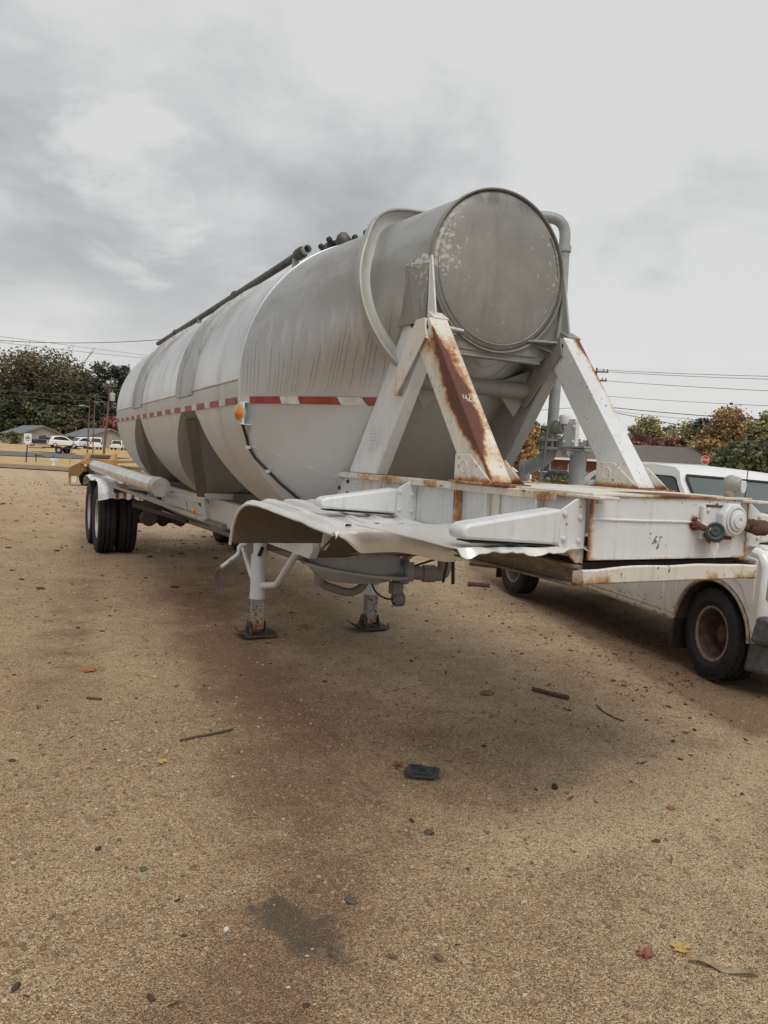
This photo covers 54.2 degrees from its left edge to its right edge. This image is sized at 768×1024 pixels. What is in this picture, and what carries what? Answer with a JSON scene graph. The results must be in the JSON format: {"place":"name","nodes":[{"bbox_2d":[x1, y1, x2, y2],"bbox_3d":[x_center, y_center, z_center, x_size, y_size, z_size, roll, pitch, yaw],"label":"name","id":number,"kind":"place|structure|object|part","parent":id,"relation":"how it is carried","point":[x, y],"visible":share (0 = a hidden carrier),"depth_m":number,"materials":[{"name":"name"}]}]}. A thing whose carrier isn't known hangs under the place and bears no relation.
{"place":"outdoors","nodes":[
{"label":"outdoors","id":0,"kind":"place"},
{"bbox_2d":[0,450,123,458],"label":"road","id":1,"kind":"structure","parent":0,"point":[13,453],"depth_m":71.02,"materials":[{"name":"grey asphalt"}]},
{"bbox_2d":[0,342,138,357],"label":"power line","id":2,"kind":"object","parent":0,"point":[68,350],"visible":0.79,"depth_m":101.06,"materials":[{"name":"black plastic"}]},
{"bbox_2d":[0,336,140,354],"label":"power line","id":3,"kind":"object","parent":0,"point":[69,345],"visible":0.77,"depth_m":110.15,"materials":[{"name":"black plastic"}]},
{"bbox_2d":[0,442,142,470],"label":"lawn","id":4,"kind":"structure","parent":0,"point":[41,461],"depth_m":75.89,"materials":[{"name":"plant"}]},
{"bbox_2d":[4,431,21,443],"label":"bush","id":5,"kind":"object","parent":4,"relation":"on","point":[14,437],"visible":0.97,"depth_m":120.52,"materials":[{"name":"green plant"}]},
{"bbox_2d":[0,361,29,441],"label":"oak tree","id":6,"kind":"object","parent":4,"relation":"on","point":[3,399],"visible":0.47,"depth_m":144.71,"materials":[{"name":"green plant"}]},
{"bbox_2d":[24,433,31,461],"bbox_3d":[-24.639,-4.392,51.890,0.520,2.052,0.099,3,4,0],"label":"sign post","id":7,"kind":"object","parent":4,"relation":"on","point":[27,439],"visible":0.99,"depth_m":51.80,"materials":[{"name":"white metal"}]},
{"bbox_2d":[0,425,66,445],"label":"house","id":8,"kind":"structure","parent":4,"relation":"on","point":[36,431],"depth_m":126.08,"materials":[{"name":"grey"}]},
{"bbox_2d":[0,342,67,431],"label":"oak tree","id":9,"kind":"object","parent":4,"relation":"on","point":[20,360],"visible":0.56,"depth_m":145.59,"materials":[{"name":"green plant"}]},
{"bbox_2d":[30,435,52,446],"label":"parked car","id":10,"kind":"object","parent":4,"relation":"on","point":[41,439],"visible":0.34,"depth_m":108.79,"materials":[{"name":"black paint"}]},
{"bbox_2d":[0,380,82,437],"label":"oak tree","id":11,"kind":"object","parent":4,"relation":"on","point":[48,414],"visible":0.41,"depth_m":145.62,"materials":[{"name":"green plant"}]},
{"bbox_2d":[50,455,56,464],"bbox_3d":[-22.019,-3.466,49.935,0.440,0.680,0.348,3,4,0],"label":"fire hydrant","id":12,"kind":"object","parent":4,"relation":"on","point":[53,458],"visible":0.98,"depth_m":49.87,"materials":[{"name":"white metal"}]},
{"bbox_2d":[2,344,105,430],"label":"oak tree","id":13,"kind":"object","parent":4,"relation":"on","point":[72,388],"visible":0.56,"depth_m":148.35,"materials":[{"name":"green plant"}]},
{"bbox_2d":[28,446,80,453],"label":"flatbed trailer","id":14,"kind":"object","parent":4,"relation":"on","point":[60,450],"visible":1,"depth_m":79.34,"materials":[{"name":"metal"}]},
{"bbox_2d":[46,436,79,447],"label":"parked car","id":15,"kind":"object","parent":4,"relation":"on","point":[54,441],"visible":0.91,"depth_m":108.74,"materials":[{"name":"white paint"}]},
{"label":"side window","id":16,"kind":"part","parent":15,"relation":"part of","materials":[{"name":"black glass"}]},
{"bbox_2d":[46,406,96,434],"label":"tree","id":17,"kind":"object","parent":4,"relation":"on","point":[73,421],"visible":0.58,"depth_m":147.04,"materials":[{"name":"green plant"}]},
{"bbox_2d":[67,437,91,448],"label":"parked car","id":18,"kind":"object","parent":4,"relation":"on","point":[81,440],"visible":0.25,"depth_m":112.04,"materials":[{"name":"white paint"}]},
{"bbox_2d":[78,405,89,452],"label":"street lamp","id":19,"kind":"object","parent":4,"relation":"on","point":[88,426],"visible":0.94,"depth_m":74.65,"materials":[{"name":"grey metal"}]},
{"bbox_2d":[70,372,105,423],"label":"pine tree","id":20,"kind":"object","parent":4,"relation":"on","point":[87,386],"visible":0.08,"depth_m":155.62,"materials":[{"name":"green plant"}]},
{"bbox_2d":[84,437,102,449],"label":"parked car","id":21,"kind":"object","parent":4,"relation":"on","point":[98,442],"visible":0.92,"depth_m":109.05,"materials":[{"name":"white paint"}]},
{"bbox_2d":[92,400,95,452],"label":"street lamp","id":22,"kind":"object","parent":4,"relation":"on","point":[93,428],"visible":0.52,"depth_m":84.61,"materials":[{"name":"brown metal"}]},
{"bbox_2d":[64,428,124,448],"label":"house","id":23,"kind":"structure","parent":4,"relation":"on","point":[112,434],"depth_m":128.44,"materials":[{"name":"grey"}]},
{"bbox_2d":[72,412,116,431],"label":"tree","id":24,"kind":"object","parent":4,"relation":"on","point":[98,419],"visible":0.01,"depth_m":152.85,"materials":[{"name":"red plant"}]},
{"bbox_2d":[82,361,117,428],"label":"pine tree","id":25,"kind":"object","parent":4,"relation":"on","point":[98,369],"visible":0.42,"depth_m":155.03,"materials":[{"name":"green plant"}]},
{"bbox_2d":[97,415,118,431],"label":"tree","id":26,"kind":"object","parent":4,"relation":"on","point":[112,421],"visible":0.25,"depth_m":147.53,"materials":[{"name":"red plant"}]},
{"bbox_2d":[102,379,116,453],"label":"utility pole","id":27,"kind":"object","parent":4,"relation":"on","point":[111,396],"visible":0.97,"depth_m":84.38,"materials":[{"name":"brown wood"}]},
{"bbox_2d":[0,394,103,401],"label":"power line","id":28,"kind":"object","parent":27,"relation":"attached to","point":[50,398],"visible":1,"depth_m":67.82,"materials":[{"name":"black plastic"}]},
{"bbox_2d":[0,389,104,396],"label":"power line","id":29,"kind":"object","parent":27,"relation":"attached to","point":[51,393],"visible":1,"depth_m":67.98,"materials":[{"name":"black plastic"}]},
{"bbox_2d":[0,375,110,383],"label":"power line","id":30,"kind":"object","parent":27,"relation":"attached to","point":[48,379],"visible":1,"depth_m":71.32,"materials":[{"name":"black plastic"}]},
{"bbox_2d":[100,364,129,416],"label":"pine tree","id":31,"kind":"object","parent":4,"relation":"on","point":[119,374],"visible":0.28,"depth_m":155.12,"materials":[{"name":"green plant"}]},
{"bbox_2d":[110,440,125,449],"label":"parked car","id":32,"kind":"object","parent":4,"relation":"on","point":[115,444],"visible":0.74,"depth_m":114.17,"materials":[{"name":"white paint"}]},
{"bbox_2d":[0,463,146,473],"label":"gravel verge","id":33,"kind":"structure","parent":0,"point":[35,467],"depth_m":44.44,"materials":[{"name":"beige gravel"}]},
{"bbox_2d":[0,339,160,342],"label":"power line","id":34,"kind":"object","parent":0,"point":[94,342],"visible":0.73,"depth_m":59.75,"materials":[{"name":"black plastic"}]},
{"bbox_2d":[0,476,234,557],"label":"gravel","id":35,"kind":"structure","parent":0,"point":[77,518],"depth_m":16.04,"materials":[{"name":"beige gravel"}]},
{"bbox_2d":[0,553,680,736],"bbox_3d":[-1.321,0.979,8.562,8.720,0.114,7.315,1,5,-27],"label":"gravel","id":36,"kind":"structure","parent":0,"point":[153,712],"depth_m":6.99,"materials":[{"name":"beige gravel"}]},
{"bbox_2d":[0,467,767,1023],"bbox_3d":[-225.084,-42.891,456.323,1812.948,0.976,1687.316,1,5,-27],"label":"ground","id":37,"kind":"structure","parent":0,"point":[452,647],"depth_m":3.62,"materials":[{"name":"beige soil"}]},
{"bbox_2d":[82,667,95,671],"bbox_3d":[-2.111,1.126,5.358,0.107,0.012,0.095,4,4,11],"label":"dry leaf","id":38,"kind":"object","parent":37,"relation":"on","point":[88,669],"visible":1,"depth_m":5.37,"materials":[{"name":"orange plant"}]},
{"bbox_2d":[86,697,101,699],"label":"twig","id":39,"kind":"object","parent":37,"relation":"on","point":[94,698],"visible":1,"depth_m":4.76,"materials":[{"name":"brown wood"}]},
{"bbox_2d":[66,453,141,485],"bbox_3d":[-10.710,-1.770,30.772,2.440,1.285,5.559,3,4,-1],"label":"equipment trailer","id":40,"kind":"object","parent":37,"relation":"on","point":[80,470],"visible":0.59,"depth_m":28.22,"materials":[{"name":"yellow paint"}]},
{"bbox_2d":[0,482,282,599],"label":"soil clods","id":41,"kind":"object","parent":37,"relation":"on","point":[42,588],"visible":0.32,"depth_m":11.16,"materials":[{"name":"brown soil"}]},
{"bbox_2d":[140,866,146,871],"bbox_3d":[-0.920,1.368,2.874,0.027,0.017,0.031,3,4,6],"label":"stone","id":42,"kind":"object","parent":37,"relation":"on","point":[143,868],"visible":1,"depth_m":2.87,"materials":[{"name":"grey stone"}]},
{"bbox_2d":[157,759,166,764],"bbox_3d":[-1.139,1.283,3.863,0.057,0.009,0.056,4,4,9],"label":"dry leaf","id":43,"kind":"object","parent":37,"relation":"on","point":[162,761],"visible":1,"depth_m":3.86,"materials":[{"name":"yellow plant"}]},
{"bbox_2d":[180,728,232,741],"bbox_3d":[-1.008,1.270,4.276,0.334,0.025,0.018,-1,6,-43],"label":"stick","id":44,"kind":"object","parent":37,"relation":"on","point":[206,735],"visible":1,"depth_m":4.26,"materials":[{"name":"wood"}]},
{"bbox_2d":[344,896,355,904],"bbox_3d":[-0.125,1.425,2.750,0.054,0.019,0.034,6,5,38],"label":"stone","id":45,"kind":"object","parent":37,"relation":"on","point":[350,900],"visible":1,"depth_m":2.74,"materials":[{"name":"grey stone"}]},
{"bbox_2d":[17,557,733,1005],"bbox_3d":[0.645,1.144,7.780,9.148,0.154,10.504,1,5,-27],"label":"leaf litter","id":46,"kind":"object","parent":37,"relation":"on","point":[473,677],"visible":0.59,"depth_m":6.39,"materials":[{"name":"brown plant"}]},
{"bbox_2d":[0,586,767,1007],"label":"soil clods","id":47,"kind":"object","parent":37,"relation":"on","point":[18,984],"visible":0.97,"depth_m":4.81,"materials":[{"name":"brown soil"}]},
{"bbox_2d":[392,760,402,765],"bbox_3d":[0.071,1.334,3.970,0.063,0.016,0.066,7,5,42],"label":"dry leaf","id":48,"kind":"object","parent":37,"relation":"on","point":[396,763],"visible":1,"depth_m":3.98,"materials":[{"name":"red plant"}]},
{"bbox_2d":[404,764,439,778],"bbox_3d":[0.197,1.341,3.867,0.179,0.021,0.151,4,4,12],"label":"plastic scrap","id":49,"kind":"object","parent":37,"relation":"on","point":[419,771],"visible":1,"depth_m":3.87,"materials":[{"name":"black plastic"}]},
{"bbox_2d":[83,187,767,637],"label":"tank trailer","id":50,"kind":"object","parent":37,"relation":"on","point":[363,411],"visible":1,"depth_m":4.54,"materials":[{"name":"metal"}]},
{"bbox_2d":[424,829,432,834],"bbox_3d":[0.195,1.399,3.278,0.034,0.020,0.037,1,4,-23],"label":"stone","id":51,"kind":"object","parent":37,"relation":"on","point":[427,831],"visible":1,"depth_m":3.27,"materials":[{"name":"grey stone"}]},
{"bbox_2d":[434,953,443,961],"bbox_3d":[0.179,1.458,2.455,0.027,0.018,0.037,0,5,-34],"label":"stone","id":52,"kind":"object","parent":37,"relation":"on","point":[439,957],"visible":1,"depth_m":2.45,"materials":[{"name":"beige stone"}]},
{"bbox_2d":[468,582,489,587],"bbox_3d":[1.258,0.969,9.970,0.290,0.071,0.065,2,4,-6],"label":"wood scrap","id":53,"kind":"object","parent":37,"relation":"on","point":[476,584],"visible":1,"depth_m":9.95,"materials":[{"name":"brown wood"}]},
{"bbox_2d":[469,560,496,567],"bbox_3d":[1.780,0.875,12.358,0.747,0.121,0.109,4,4,15],"label":"wood scrap","id":54,"kind":"object","parent":37,"relation":"on","point":[473,563],"visible":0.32,"depth_m":12.37,"materials":[{"name":"brown wood"}]},
{"bbox_2d":[480,690,494,695],"bbox_3d":[0.727,1.277,5.298,0.097,0.027,0.129,6,5,40],"label":"stone","id":55,"kind":"object","parent":37,"relation":"on","point":[487,692],"visible":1,"depth_m":5.27,"materials":[{"name":"brown stone"}]},
{"bbox_2d":[527,476,557,482],"bbox_3d":[3.245,0.059,15.054,1.441,1.629,1.118,3,4,0],"label":"weed plant","id":56,"kind":"object","parent":37,"relation":"on","point":[545,480],"visible":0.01,"depth_m":15.11,"materials":[{"name":"green plant"}]},
{"bbox_2d":[533,465,568,484],"bbox_3d":[3.277,0.027,14.084,1.283,1.825,1.200,3,4,0],"label":"weed plant","id":57,"kind":"object","parent":37,"relation":"on","point":[555,480],"visible":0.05,"depth_m":14.01,"materials":[{"name":"green plant"}]},
{"bbox_2d":[532,687,569,699],"bbox_3d":[1.184,1.291,5.337,0.283,0.040,0.039,6,5,40],"label":"stick","id":58,"kind":"object","parent":37,"relation":"on","point":[551,693],"visible":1,"depth_m":5.32,"materials":[{"name":"brown wood"}]},
{"bbox_2d":[552,783,558,789],"bbox_3d":[0.869,1.393,3.805,0.034,0.030,0.057,4,4,12],"label":"stone","id":59,"kind":"object","parent":37,"relation":"on","point":[555,786],"visible":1,"depth_m":3.79,"materials":[{"name":"grey stone"}]},
{"bbox_2d":[531,470,588,484],"bbox_3d":[9.175,-1.253,35.966,1.770,1.420,4.250,0,5,-34],"label":"parked car","id":60,"kind":"object","parent":37,"relation":"on","point":[548,473],"visible":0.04,"depth_m":36.02,"materials":[{"name":"blue paint"}]},
{"bbox_3d":[8.957,-1.699,36.293,1.580,0.400,2.039,0,5,-34],"label":"side window","id":61,"kind":"part","parent":60,"relation":"part of","materials":[{"name":"glass"}]},
{"bbox_2d":[597,705,623,721],"bbox_3d":[1.494,1.340,5.001,0.037,0.019,0.342,2,4,-13],"label":"twig","id":62,"kind":"object","parent":37,"relation":"on","point":[610,715],"visible":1,"depth_m":4.95,"materials":[{"name":"brown wood"}]},
{"bbox_2d":[496,464,767,680],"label":"pickup truck","id":63,"kind":"object","parent":37,"relation":"on","point":[719,629],"visible":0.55,"depth_m":6.18,"materials":[{"name":"white paint"}]},
{"bbox_3d":[2.220,0.419,7.341,0.049,0.720,1.759,4,4,-16],"label":"door","id":64,"kind":"part","parent":63,"relation":"part of","materials":[{"name":"white paint"}]},
{"bbox_3d":[2.476,-0.160,6.952,0.127,0.404,1.151,4,4,-16],"label":"side window","id":65,"kind":"part","parent":63,"relation":"part of","materials":[{"name":"grey glass"}]},
{"bbox_2d":[637,947,653,958],"bbox_3d":[0.879,1.488,2.527,0.056,0.009,0.057,3,4,3],"label":"dry leaf","id":66,"kind":"object","parent":37,"relation":"on","point":[645,952],"visible":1,"depth_m":2.53,"materials":[{"name":"red plant"}]},
{"bbox_2d":[671,941,695,953],"bbox_3d":[1.022,1.493,2.574,0.072,0.008,0.065,3,4,0],"label":"dry leaf","id":67,"kind":"object","parent":37,"relation":"on","point":[679,946],"visible":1,"depth_m":2.57,"materials":[{"name":"yellow plant"}]},
{"bbox_2d":[688,956,757,976],"bbox_3d":[1.116,1.496,2.473,0.210,0.023,0.037,5,4,23],"label":"stick","id":68,"kind":"object","parent":37,"relation":"on","point":[719,967],"visible":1,"depth_m":2.47,"materials":[{"name":"beige wood"}]},
{"bbox_2d":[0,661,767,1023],"bbox_3d":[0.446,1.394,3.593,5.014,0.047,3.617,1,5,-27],"label":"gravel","id":69,"kind":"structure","parent":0,"point":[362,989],"depth_m":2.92,"materials":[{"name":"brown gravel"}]},
{"bbox_2d":[0,0,767,443],"label":"sky","id":70,"kind":"structure","parent":0,"point":[158,158],"materials":[{"name":"grey"}]},
{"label":"lawn","id":71,"kind":"structure","parent":0,"visible":0},
{"bbox_2d":[513,425,545,469],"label":"autumn tree","id":72,"kind":"object","parent":71,"relation":"on","point":[532,439],"visible":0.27,"depth_m":89.90,"materials":[{"name":"orange plant"}]},
{"bbox_2d":[525,421,560,451],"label":"autumn tree","id":73,"kind":"object","parent":71,"relation":"on","point":[543,429],"visible":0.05,"depth_m":102.20,"materials":[{"name":"green plant"}]},
{"bbox_2d":[585,368,607,470],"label":"utility pole","id":74,"kind":"object","parent":71,"relation":"on","point":[587,443],"visible":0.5,"depth_m":69.09,"materials":[{"name":"brown wood"}]},
{"bbox_2d":[597,369,767,376],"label":"power line","id":75,"kind":"object","parent":74,"relation":"attached to","point":[681,373],"visible":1,"depth_m":62.43,"materials":[{"name":"black plastic"}]},
{"bbox_2d":[600,380,765,390],"bbox_3d":[26.411,-9.757,58.358,0.035,2.634,26.062,0,5,-32],"label":"power line","id":76,"kind":"object","parent":74,"relation":"attached to","point":[687,386],"visible":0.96,"depth_m":60.96,"materials":[{"name":"black plastic"}]},
{"bbox_2d":[616,372,752,378],"bbox_3d":[27.594,-10.743,59.288,0.035,2.285,24.674,0,5,-36],"label":"power line","id":77,"kind":"object","parent":74,"relation":"attached to","point":[690,376],"visible":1,"depth_m":62.15,"materials":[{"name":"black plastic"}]},
{"bbox_2d":[608,396,766,405],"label":"power line","id":78,"kind":"object","parent":74,"relation":"attached to","point":[687,401],"visible":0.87,"depth_m":58.49,"materials":[{"name":"black plastic"}]},
{"bbox_2d":[617,411,759,424],"bbox_3d":[25.252,-7.187,57.043,0.029,2.479,27.695,1,5,-25],"label":"power line","id":79,"kind":"object","parent":74,"relation":"attached to","point":[694,419],"visible":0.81,"depth_m":58.88,"materials":[{"name":"black plastic"}]},
{"bbox_2d":[614,407,767,420],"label":"power line","id":80,"kind":"object","parent":74,"relation":"attached to","point":[692,414],"visible":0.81,"depth_m":59.60,"materials":[{"name":"black plastic"}]},
{"bbox_2d":[618,413,767,440],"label":"power line","id":81,"kind":"object","parent":74,"relation":"attached to","point":[697,428],"visible":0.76,"depth_m":52.43,"materials":[{"name":"black plastic"}]},
{"bbox_2d":[530,442,707,477],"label":"brick building","id":82,"kind":"structure","parent":71,"relation":"on","point":[647,454],"depth_m":100.63,"materials":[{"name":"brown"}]},
{"bbox_2d":[539,463,550,471],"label":"window","id":83,"kind":"structure","parent":82,"relation":"in","point":[547,467],"depth_m":100.56,"materials":[{"name":"grey glass"}]},
{"bbox_2d":[627,433,662,445],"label":"autumn tree","id":84,"kind":"object","parent":71,"relation":"on","point":[635,439],"visible":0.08,"depth_m":121.88,"materials":[{"name":"red plant"}]},
{"bbox_2d":[627,415,666,440],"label":"autumn tree","id":85,"kind":"object","parent":71,"relation":"on","point":[648,426],"visible":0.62,"depth_m":137.46,"materials":[{"name":"green plant"}]},
{"bbox_2d":[637,435,688,446],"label":"autumn tree","id":86,"kind":"object","parent":71,"relation":"on","point":[671,441],"visible":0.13,"depth_m":124.17,"materials":[{"name":"red plant"}]},
{"bbox_2d":[656,418,693,446],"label":"autumn tree","id":87,"kind":"object","parent":71,"relation":"on","point":[684,432],"visible":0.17,"depth_m":128.22,"materials":[{"name":"green plant"}]},
{"bbox_2d":[686,417,709,443],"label":"cedar tree","id":88,"kind":"object","parent":71,"relation":"on","point":[698,423],"visible":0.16,"depth_m":122.60,"materials":[{"name":"green plant"}]},
{"bbox_2d":[686,434,711,447],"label":"autumn tree","id":89,"kind":"object","parent":71,"relation":"on","point":[691,444],"visible":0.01,"depth_m":117.53,"materials":[{"name":"green plant"}]},
{"bbox_2d":[701,456,708,463],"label":"stop sign","id":90,"kind":"object","parent":71,"relation":"on","point":[704,459],"visible":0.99,"depth_m":65.73,"materials":[{"name":"red metal"}]},
{"bbox_2d":[689,402,751,462],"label":"autumn tree","id":91,"kind":"object","parent":71,"relation":"on","point":[734,427],"visible":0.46,"depth_m":102.02,"materials":[{"name":"brown plant"}]},
{"bbox_2d":[706,438,767,468],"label":"autumn tree","id":92,"kind":"object","parent":71,"relation":"on","point":[718,460],"visible":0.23,"depth_m":90.75,"materials":[{"name":"green plant"}]},
{"bbox_2d":[723,441,767,472],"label":"autumn tree","id":93,"kind":"object","parent":71,"relation":"on","point":[747,455],"visible":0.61,"depth_m":84.52,"materials":[{"name":"green plant"}]},
{"bbox_2d":[742,410,767,464],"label":"autumn tree","id":94,"kind":"object","parent":71,"relation":"on","point":[760,431],"visible":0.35,"depth_m":91.13,"materials":[{"name":"green plant"}]}
]}

